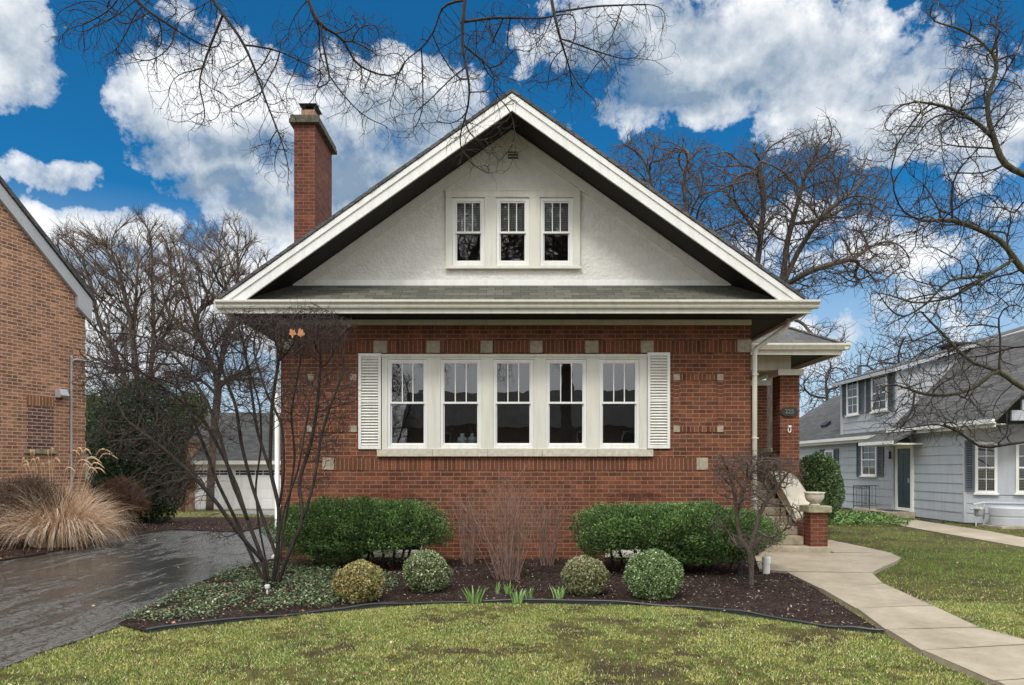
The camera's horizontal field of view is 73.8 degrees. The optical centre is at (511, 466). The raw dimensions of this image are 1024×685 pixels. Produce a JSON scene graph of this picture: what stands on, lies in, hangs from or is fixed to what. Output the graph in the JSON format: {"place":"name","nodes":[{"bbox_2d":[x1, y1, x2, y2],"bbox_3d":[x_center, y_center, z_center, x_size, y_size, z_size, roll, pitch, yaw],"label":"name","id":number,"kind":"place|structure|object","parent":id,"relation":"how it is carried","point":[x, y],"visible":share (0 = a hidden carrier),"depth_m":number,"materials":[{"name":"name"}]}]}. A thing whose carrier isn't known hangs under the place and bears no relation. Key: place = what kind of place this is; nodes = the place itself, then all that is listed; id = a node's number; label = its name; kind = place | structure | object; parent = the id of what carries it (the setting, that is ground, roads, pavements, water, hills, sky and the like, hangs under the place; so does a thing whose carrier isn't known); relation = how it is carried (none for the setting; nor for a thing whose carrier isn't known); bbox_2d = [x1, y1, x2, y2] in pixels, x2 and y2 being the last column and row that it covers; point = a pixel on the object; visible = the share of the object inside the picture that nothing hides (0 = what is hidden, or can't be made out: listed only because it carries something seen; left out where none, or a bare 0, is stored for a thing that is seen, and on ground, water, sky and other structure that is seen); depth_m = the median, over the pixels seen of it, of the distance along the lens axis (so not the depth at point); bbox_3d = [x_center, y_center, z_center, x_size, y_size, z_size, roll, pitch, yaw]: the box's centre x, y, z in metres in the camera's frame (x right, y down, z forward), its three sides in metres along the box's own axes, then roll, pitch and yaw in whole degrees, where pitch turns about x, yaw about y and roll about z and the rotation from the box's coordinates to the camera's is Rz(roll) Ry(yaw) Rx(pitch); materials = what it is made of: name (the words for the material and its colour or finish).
{"place":"outdoors","nodes":[
{"label":"outdoors","id":0,"kind":"place"},
{"bbox_2d":[0,510,280,668],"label":"driveway","id":1,"kind":"structure","parent":0,"point":[113,582],"depth_m":10.09,"materials":[{"name":"grey asphalt"}]},
{"bbox_2d":[0,498,1023,684],"bbox_3d":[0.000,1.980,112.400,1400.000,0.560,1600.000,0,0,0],"label":"ground","id":2,"kind":"structure","parent":0,"point":[662,676],"depth_m":6.51,"materials":[{"name":"green plant"}]},
{"bbox_2d":[0,176,97,543],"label":"tan brick house","id":3,"kind":"structure","parent":2,"relation":"on","point":[47,297],"depth_m":15.37,"materials":[{"name":"brown brick"}]},
{"bbox_2d":[27,405,53,448],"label":"bricked up window","id":4,"kind":"structure","parent":3,"relation":"in","point":[40,419],"depth_m":15.43,"materials":[{"name":"brick"}]},
{"bbox_2d":[85,452,95,505],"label":"distant house","id":5,"kind":"structure","parent":2,"relation":"on","point":[87,480],"depth_m":36.59,"materials":[{"name":"brick"}]},
{"bbox_2d":[85,373,110,454],"bbox_3d":[-24.521,-1.704,40.012,2.566,7.972,2.802,0,0,0],"label":"distant conifer","id":6,"kind":"object","parent":2,"relation":"on","point":[86,412],"visible":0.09,"depth_m":39.55,"materials":[{"name":"green plant"}]},
{"bbox_2d":[46,203,205,510],"bbox_3d":[-16.986,-4.636,30.010,7.750,13.713,4.842,0,0,0],"label":"bare tree","id":7,"kind":"object","parent":2,"relation":"on","point":[132,318],"visible":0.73,"depth_m":29.55,"materials":[{"name":"brown plant"}]},
{"bbox_2d":[85,372,188,523],"bbox_3d":[-11.795,-0.391,21.531,3.001,5.271,2.686,0,0,0],"label":"tall evergreen","id":8,"kind":"object","parent":2,"relation":"on","point":[112,469],"visible":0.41,"depth_m":20.84,"materials":[{"name":"green plant"}]},
{"bbox_2d":[0,517,274,559],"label":"side bed","id":9,"kind":"object","parent":2,"relation":"on","point":[18,550],"visible":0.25,"depth_m":18.73,"materials":[{"name":"brown soil"}]},
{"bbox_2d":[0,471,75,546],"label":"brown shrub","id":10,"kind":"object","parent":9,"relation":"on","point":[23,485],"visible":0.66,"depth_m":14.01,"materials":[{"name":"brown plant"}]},
{"bbox_2d":[0,447,146,549],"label":"ornamental grass","id":11,"kind":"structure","parent":9,"relation":"on","point":[83,526],"depth_m":14.04,"materials":[{"name":"beige plant"}]},
{"bbox_2d":[87,473,152,530],"bbox_3d":[-10.338,0.968,18.033,1.544,1.582,1.457,0,0,0],"label":"brown shrub","id":12,"kind":"object","parent":9,"relation":"on","point":[113,487],"visible":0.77,"depth_m":17.84,"materials":[{"name":"brown plant"}]},
{"bbox_2d":[177,454,200,511],"bbox_3d":[-14.956,0.674,30.997,1.681,2.824,1.679,0,0,0],"label":"brown shrub","id":13,"kind":"object","parent":2,"relation":"on","point":[192,486],"visible":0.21,"depth_m":30.96,"materials":[{"name":"brown plant"}]},
{"bbox_2d":[178,440,200,509],"bbox_3d":[-16.200,0.710,34.200,1.000,3.980,0.800,0,0,0],"label":"brick chimney","id":14,"kind":"object","parent":2,"relation":"on","point":[190,495],"visible":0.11,"depth_m":33.90,"materials":[{"name":"brick"}]},
{"bbox_2d":[173,384,211,438],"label":"distant conifer","id":15,"kind":"object","parent":2,"relation":"on","point":[187,416],"visible":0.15,"depth_m":41.43,"materials":[{"name":"green plant"}]},
{"bbox_2d":[141,206,274,510],"bbox_3d":[-14.683,-5.276,32.965,7.555,14.970,4.875,0,0,0],"label":"bare tree","id":16,"kind":"object","parent":2,"relation":"on","point":[209,299],"visible":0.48,"depth_m":32.67,"materials":[{"name":"brown plant"}]},
{"bbox_2d":[187,413,280,509],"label":"garage","id":17,"kind":"structure","parent":2,"relation":"on","point":[265,493],"depth_m":33.97,"materials":[{"name":"white paint"}]},
{"bbox_2d":[194,468,231,508],"bbox_3d":[-14.960,1.113,33.978,2.056,2.036,0.040,0,0,0],"label":"garage door","id":18,"kind":"structure","parent":17,"relation":"in","point":[223,478],"depth_m":33.96,"materials":[{"name":"white paint"}]},
{"bbox_2d":[236,468,280,508],"bbox_3d":[-12.193,1.113,33.978,3.112,2.036,0.040,0,0,0],"label":"garage door","id":19,"kind":"structure","parent":17,"relation":"in","point":[265,494],"depth_m":33.96,"materials":[{"name":"white paint"}]},
{"bbox_2d":[40,0,681,193],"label":"overhanging tree","id":20,"kind":"object","parent":2,"relation":"on","point":[317,21],"visible":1,"depth_m":5.59,"materials":[{"name":"brown plant"}]},
{"bbox_2d":[118,557,877,630],"bbox_3d":[-0.083,1.680,9.798,8.965,0.001,5.804,0,0,0],"label":"planting bed","id":21,"kind":"object","parent":2,"relation":"on","point":[854,621],"visible":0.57,"depth_m":9.01,"materials":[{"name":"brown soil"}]},
{"bbox_2d":[63,298,361,585],"bbox_3d":[-4.089,-0.361,9.416,4.108,4.146,1.934,0,0,0],"label":"multi stem tree","id":22,"kind":"object","parent":21,"relation":"on","point":[250,548],"visible":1,"depth_m":9.44,"materials":[{"name":"brown plant"}]},
{"bbox_2d":[289,328,304,338],"bbox_3d":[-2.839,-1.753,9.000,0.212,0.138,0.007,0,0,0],"label":"floodlight","id":23,"kind":"object","parent":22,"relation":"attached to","point":[300,333],"visible":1,"depth_m":9.00,"materials":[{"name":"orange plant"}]},
{"bbox_2d":[119,559,400,622],"bbox_3d":[-3.078,1.611,9.460,2.998,0.157,4.308,0,0,0],"label":"vinca","id":24,"kind":"object","parent":21,"relation":"on","point":[294,578],"visible":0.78,"depth_m":8.85,"materials":[{"name":"green plant"}]},
{"bbox_2d":[265,584,269,593],"bbox_3d":[-3.166,1.590,8.829,0.068,0.120,0.068,0,0,0],"label":"garden spotlight","id":25,"kind":"object","parent":21,"relation":"on","point":[267,586],"visible":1,"depth_m":8.81,"materials":[{"name":"white paint"}]},
{"bbox_2d":[331,559,384,603],"bbox_3d":[-1.916,1.442,8.526,0.659,0.569,0.640,0,0,0],"label":"boxwood ball","id":26,"kind":"object","parent":21,"relation":"on","point":[361,581],"visible":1,"depth_m":8.34,"materials":[{"name":"yellow plant"}]},
{"bbox_2d":[261,493,456,568],"bbox_3d":[-2.459,1.077,11.290,3.159,1.306,1.451,0,0,0],"label":"yew hedge","id":27,"kind":"object","parent":21,"relation":"on","point":[358,527],"visible":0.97,"depth_m":10.91,"materials":[{"name":"green plant"}]},
{"bbox_2d":[402,549,452,592],"bbox_3d":[-1.144,1.424,9.235,0.719,0.604,0.690,0,0,0],"label":"boxwood ball","id":28,"kind":"object","parent":21,"relation":"on","point":[425,570],"visible":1,"depth_m":9.04,"materials":[{"name":"green plant"}]},
{"bbox_2d":[437,483,486,563],"bbox_3d":[-0.842,0.956,11.858,0.894,1.492,1.092,0,0,-24],"label":"bare shrub","id":29,"kind":"object","parent":21,"relation":"on","point":[470,557],"visible":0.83,"depth_m":11.77,"materials":[{"name":"brown plant"}]},
{"bbox_2d":[461,586,486,603],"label":"daffodil clump","id":30,"kind":"object","parent":21,"relation":"on","point":[471,599],"visible":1,"depth_m":8.39,"materials":[{"name":"green plant"}]},
{"bbox_2d":[495,581,500,593],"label":"daffodil clump","id":31,"kind":"object","parent":21,"relation":"on","point":[496,589],"visible":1,"depth_m":8.99,"materials":[{"name":"green plant"}]},
{"bbox_2d":[455,461,552,580],"bbox_3d":[-0.128,0.797,10.262,1.256,1.811,1.268,0,0,21],"label":"bare shrub","id":32,"kind":"object","parent":21,"relation":"on","point":[509,566],"visible":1,"depth_m":10.09,"materials":[{"name":"brown plant"}]},
{"bbox_2d":[503,581,517,593],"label":"daffodil clump","id":33,"kind":"object","parent":21,"relation":"on","point":[508,590],"visible":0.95,"depth_m":8.98,"materials":[{"name":"green plant"}]},
{"bbox_2d":[510,590,525,602],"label":"daffodil clump","id":34,"kind":"object","parent":21,"relation":"on","point":[516,597],"visible":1,"depth_m":8.39,"materials":[{"name":"green plant"}]},
{"bbox_2d":[525,587,533,598],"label":"daffodil clump","id":35,"kind":"object","parent":21,"relation":"on","point":[530,594],"visible":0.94,"depth_m":8.64,"materials":[{"name":"green plant"}]},
{"bbox_2d":[528,486,578,565],"bbox_3d":[0.748,0.962,11.555,1.021,1.480,0.780,0,0,30],"label":"bare shrub","id":36,"kind":"object","parent":21,"relation":"on","point":[544,551],"visible":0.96,"depth_m":11.54,"materials":[{"name":"brown plant"}]},
{"bbox_2d":[550,586,566,598],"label":"daffodil clump","id":37,"kind":"object","parent":21,"relation":"on","point":[561,594],"visible":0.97,"depth_m":8.66,"materials":[{"name":"green plant"}]},
{"bbox_2d":[560,554,609,595],"bbox_3d":[0.958,1.440,8.975,0.634,0.572,0.621,0,0,32],"label":"boxwood ball","id":38,"kind":"object","parent":21,"relation":"on","point":[584,574],"visible":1,"depth_m":8.80,"materials":[{"name":"green plant"}]},
{"bbox_2d":[622,548,684,600],"bbox_3d":[1.810,1.389,8.764,0.800,0.675,0.784,0,0,0],"label":"boxwood ball","id":39,"kind":"object","parent":21,"relation":"on","point":[653,573],"visible":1,"depth_m":8.56,"materials":[{"name":"green plant"}]},
{"bbox_2d":[566,499,788,572],"bbox_3d":[2.576,1.123,10.940,3.445,1.214,1.795,0,0,0],"label":"yew hedge","id":40,"kind":"object","parent":21,"relation":"on","point":[684,534],"visible":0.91,"depth_m":10.44,"materials":[{"name":"green plant"}]},
{"bbox_2d":[739,561,762,588],"bbox_3d":[3.334,1.518,9.518,0.328,0.364,0.328,0,0,0],"label":"wire guard","id":41,"kind":"object","parent":21,"relation":"on","point":[748,575],"visible":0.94,"depth_m":9.41,"materials":[{"name":"black metal"}]},
{"bbox_2d":[706,450,807,585],"bbox_3d":[3.411,0.722,9.490,1.492,1.958,1.162,0,0,0],"label":"spreading tree","id":42,"kind":"object","parent":21,"relation":"on","point":[752,471],"visible":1,"depth_m":9.44,"materials":[{"name":"brown plant"}]},
{"bbox_2d":[762,556,770,573],"bbox_3d":[3.982,1.548,10.687,0.130,0.285,0.130,0,0,0],"label":"vent pipe","id":43,"kind":"object","parent":21,"relation":"on","point":[766,560],"visible":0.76,"depth_m":10.64,"materials":[{"name":"white paint"}]},
{"bbox_2d":[0,537,1019,684],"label":"fallen leaves","id":44,"kind":"object","parent":2,"relation":"on","point":[366,672],"visible":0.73,"depth_m":7.21,"materials":[{"name":"brown plant"}]},
{"bbox_2d":[146,599,883,633],"bbox_3d":[0.014,1.681,7.680,7.494,0.098,1.590,0,0,0],"label":"garden edging","id":45,"kind":"object","parent":2,"relation":"on","point":[398,604],"visible":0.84,"depth_m":7.87,"materials":[{"name":"black plastic"}]},
{"bbox_2d":[214,88,850,559],"bbox_3d":[1.044,-2.667,19.012,12.197,10.735,15.077,0,0,0],"label":"brick bungalow","id":46,"kind":"object","parent":2,"relation":"on","point":[564,310],"visible":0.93,"depth_m":12.40,"materials":[{"name":"brick"}]},
{"bbox_2d":[367,546,421,552],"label":"basement window","id":47,"kind":"structure","parent":46,"relation":"in","point":[421,546],"depth_m":12.45,"materials":[{"name":"white paint"}]},
{"bbox_2d":[388,360,426,447],"bbox_3d":[-1.897,-1.136,12.424,0.715,1.603,0.072,0,0,0],"label":"window","id":48,"kind":"structure","parent":46,"relation":"in","point":[390,445],"depth_m":12.40,"materials":[{"name":"white paint"}]},
{"bbox_2d":[441,360,480,447],"bbox_3d":[-0.931,-1.136,12.424,0.732,1.603,0.072,0,0,0],"label":"window","id":49,"kind":"structure","parent":46,"relation":"in","point":[443,445],"depth_m":12.39,"materials":[{"name":"white paint"}]},
{"bbox_2d":[457,433,466,442],"bbox_3d":[-0.931,-0.491,12.740,0.200,0.250,0.200,0,0,0],"label":"vase","id":50,"kind":"object","parent":46,"relation":"in","point":[462,438],"visible":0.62,"depth_m":12.67,"materials":[{"name":"grey ceramic"}]},
{"bbox_2d":[452,198,484,264],"bbox_3d":[-0.790,-4.262,12.467,0.588,1.234,0.114,0,0,0],"label":"window","id":51,"kind":"structure","parent":46,"relation":"in","point":[456,202],"depth_m":12.42,"materials":[{"name":"white paint"}]},
{"bbox_2d":[467,433,476,442],"bbox_3d":[-0.741,-0.491,12.740,0.200,0.250,0.200,0,0,0],"label":"vase","id":52,"kind":"object","parent":46,"relation":"in","point":[472,438],"visible":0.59,"depth_m":12.67,"materials":[{"name":"grey ceramic"}]},
{"bbox_2d":[496,198,528,264],"bbox_3d":[0.012,-4.262,12.467,0.600,1.234,0.114,0,0,0],"label":"window","id":53,"kind":"structure","parent":46,"relation":"in","point":[500,202],"depth_m":12.42,"materials":[{"name":"white paint"}]},
{"bbox_2d":[493,360,532,447],"bbox_3d":[0.023,-1.136,12.424,0.727,1.603,0.072,0,0,0],"label":"window","id":54,"kind":"structure","parent":46,"relation":"in","point":[495,445],"depth_m":12.39,"materials":[{"name":"white paint"}]},
{"bbox_2d":[540,198,572,264],"bbox_3d":[0.807,-4.262,12.467,0.600,1.234,0.114,0,0,0],"label":"window","id":55,"kind":"structure","parent":46,"relation":"in","point":[552,202],"depth_m":12.42,"materials":[{"name":"white paint"}]},
{"bbox_2d":[546,360,585,447],"bbox_3d":[0.983,-1.136,12.424,0.732,1.603,0.072,0,0,0],"label":"window","id":56,"kind":"structure","parent":46,"relation":"in","point":[548,445],"depth_m":12.40,"materials":[{"name":"white paint"}]},
{"bbox_2d":[600,360,638,447],"bbox_3d":[1.947,-1.136,12.424,0.721,1.603,0.072,0,0,0],"label":"window","id":57,"kind":"structure","parent":46,"relation":"in","point":[602,445],"depth_m":12.39,"materials":[{"name":"white paint"}]},
{"bbox_2d":[613,546,639,552],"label":"basement window","id":58,"kind":"structure","parent":46,"relation":"in","point":[628,551],"depth_m":12.45,"materials":[{"name":"white paint"}]},
{"bbox_2d":[781,407,797,415],"bbox_3d":[6.123,-1.206,15.072,0.370,0.198,0.039,0,0,0],"label":"house number sign","id":59,"kind":"object","parent":46,"relation":"attached to","point":[789,411],"visible":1,"depth_m":15.06,"materials":[{"name":"black metal"}]},
{"bbox_2d":[804,492,824,505],"bbox_3d":[5.875,0.630,13.260,0.380,0.260,0.380,0,0,0],"label":"garden urn","id":60,"kind":"object","parent":46,"relation":"on","point":[814,498],"visible":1,"depth_m":13.13,"materials":[{"name":"stone"}]},
{"bbox_2d":[607,109,916,448],"bbox_3d":[9.983,-6.396,27.223,12.703,16.192,6.255,0,0,0],"label":"bare tree","id":61,"kind":"object","parent":2,"relation":"on","point":[785,256],"visible":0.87,"depth_m":26.80,"materials":[{"name":"brown plant"}]},
{"bbox_2d":[799,450,845,524],"bbox_3d":[7.647,0.654,17.171,1.358,2.139,1.572,0,0,0],"label":"holly bush","id":62,"kind":"object","parent":2,"relation":"on","point":[822,472],"visible":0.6,"depth_m":16.75,"materials":[{"name":"green plant"}]},
{"bbox_2d":[799,356,863,412],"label":"bare tree","id":63,"kind":"object","parent":2,"relation":"on","point":[827,391],"visible":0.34,"depth_m":46.05,"materials":[{"name":"brown plant"}]},
{"bbox_2d":[830,510,910,525],"bbox_3d":[10.604,1.560,20.970,2.879,0.285,4.005,0,0,0],"label":"pachysandra","id":64,"kind":"object","parent":2,"relation":"on","point":[860,517],"visible":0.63,"depth_m":19.80,"materials":[{"name":"green plant"}]},
{"bbox_2d":[754,540,1023,684],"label":"front walk","id":65,"kind":"structure","parent":2,"relation":"on","point":[843,573],"depth_m":7.58,"materials":[{"name":"concrete"}]},
{"bbox_2d":[844,326,937,374],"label":"bare tree","id":66,"kind":"object","parent":2,"relation":"on","point":[880,361],"visible":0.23,"depth_m":45.79,"materials":[{"name":"brown plant"}]},
{"bbox_2d":[799,326,1023,523],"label":"grey sided house","id":67,"kind":"structure","parent":2,"relation":"on","point":[948,480],"depth_m":22.42,"materials":[{"name":"grey wood"}]},
{"bbox_2d":[824,450,832,461],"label":"window","id":68,"kind":"structure","parent":67,"relation":"in","point":[829,452],"depth_m":28.54,"materials":[{"name":"white paint"}]},
{"bbox_2d":[845,381,859,416],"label":"window","id":69,"kind":"structure","parent":67,"relation":"in","point":[852,387],"depth_m":26.56,"materials":[{"name":"white paint"}]},
{"bbox_2d":[853,485,878,509],"bbox_3d":[12.773,1.094,24.085,0.914,0.812,1.146,0,0,0],"label":"iron railing","id":70,"kind":"object","parent":67,"relation":"on","point":[864,505],"visible":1,"depth_m":24.36,"materials":[{"name":"black metal"}]},
{"bbox_2d":[859,446,877,476],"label":"window","id":71,"kind":"structure","parent":67,"relation":"in","point":[868,453],"depth_m":25.35,"materials":[{"name":"white paint"}]},
{"bbox_2d":[869,373,887,413],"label":"window","id":72,"kind":"structure","parent":67,"relation":"in","point":[880,378],"depth_m":24.64,"materials":[{"name":"white paint"}]},
{"bbox_2d":[898,448,909,507],"bbox_3d":[13.252,0.400,23.063,0.055,2.000,0.763,0,0,0],"label":"door","id":73,"kind":"structure","parent":67,"relation":"in","point":[903,454],"depth_m":23.05,"materials":[{"name":"wood"}]},
{"bbox_2d":[973,442,998,494],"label":"window","id":74,"kind":"structure","parent":67,"relation":"in","point":[986,460],"depth_m":19.75,"materials":[{"name":"white paint"}]},
{"bbox_2d":[1014,444,1023,494],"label":"window","id":75,"kind":"structure","parent":67,"relation":"in","point":[1019,447],"depth_m":19.33,"materials":[{"name":"white paint"}]},
{"bbox_2d":[919,518,943,522],"bbox_3d":[12.847,1.680,21.041,0.291,0.087,1.199,0,0,0],"label":"window well","id":76,"kind":"object","parent":2,"relation":"on","point":[935,521],"depth_m":20.71,"materials":[{"name":"black metal"}]},
{"bbox_2d":[857,0,1023,451],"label":"bare tree","id":77,"kind":"object","parent":2,"relation":"on","point":[988,130],"visible":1,"depth_m":8.75,"materials":[{"name":"brown plant"}]},
{"bbox_2d":[909,326,978,360],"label":"bare tree","id":78,"kind":"object","parent":2,"relation":"on","point":[942,343],"visible":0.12,"depth_m":45.59,"materials":[{"name":"brown plant"}]},
{"bbox_2d":[884,520,1023,548],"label":"neighbour walk","id":79,"kind":"structure","parent":2,"relation":"on","point":[984,535],"depth_m":16.86,"materials":[{"name":"concrete"}]},
{"bbox_2d":[969,501,1023,525],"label":"gas meter","id":80,"kind":"object","parent":2,"relation":"on","point":[979,511],"visible":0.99,"depth_m":19.22,"materials":[{"name":"metal"}]},
{"bbox_2d":[978,506,1023,528],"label":"window well","id":81,"kind":"object","parent":2,"relation":"on","point":[1005,517],"visible":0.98,"depth_m":18.67,"materials":[{"name":"metal"}]},
{"bbox_2d":[0,0,1023,417],"label":"sky","id":82,"kind":"structure","parent":0,"point":[94,144],"materials":[{"name":"blue"}]}
]}

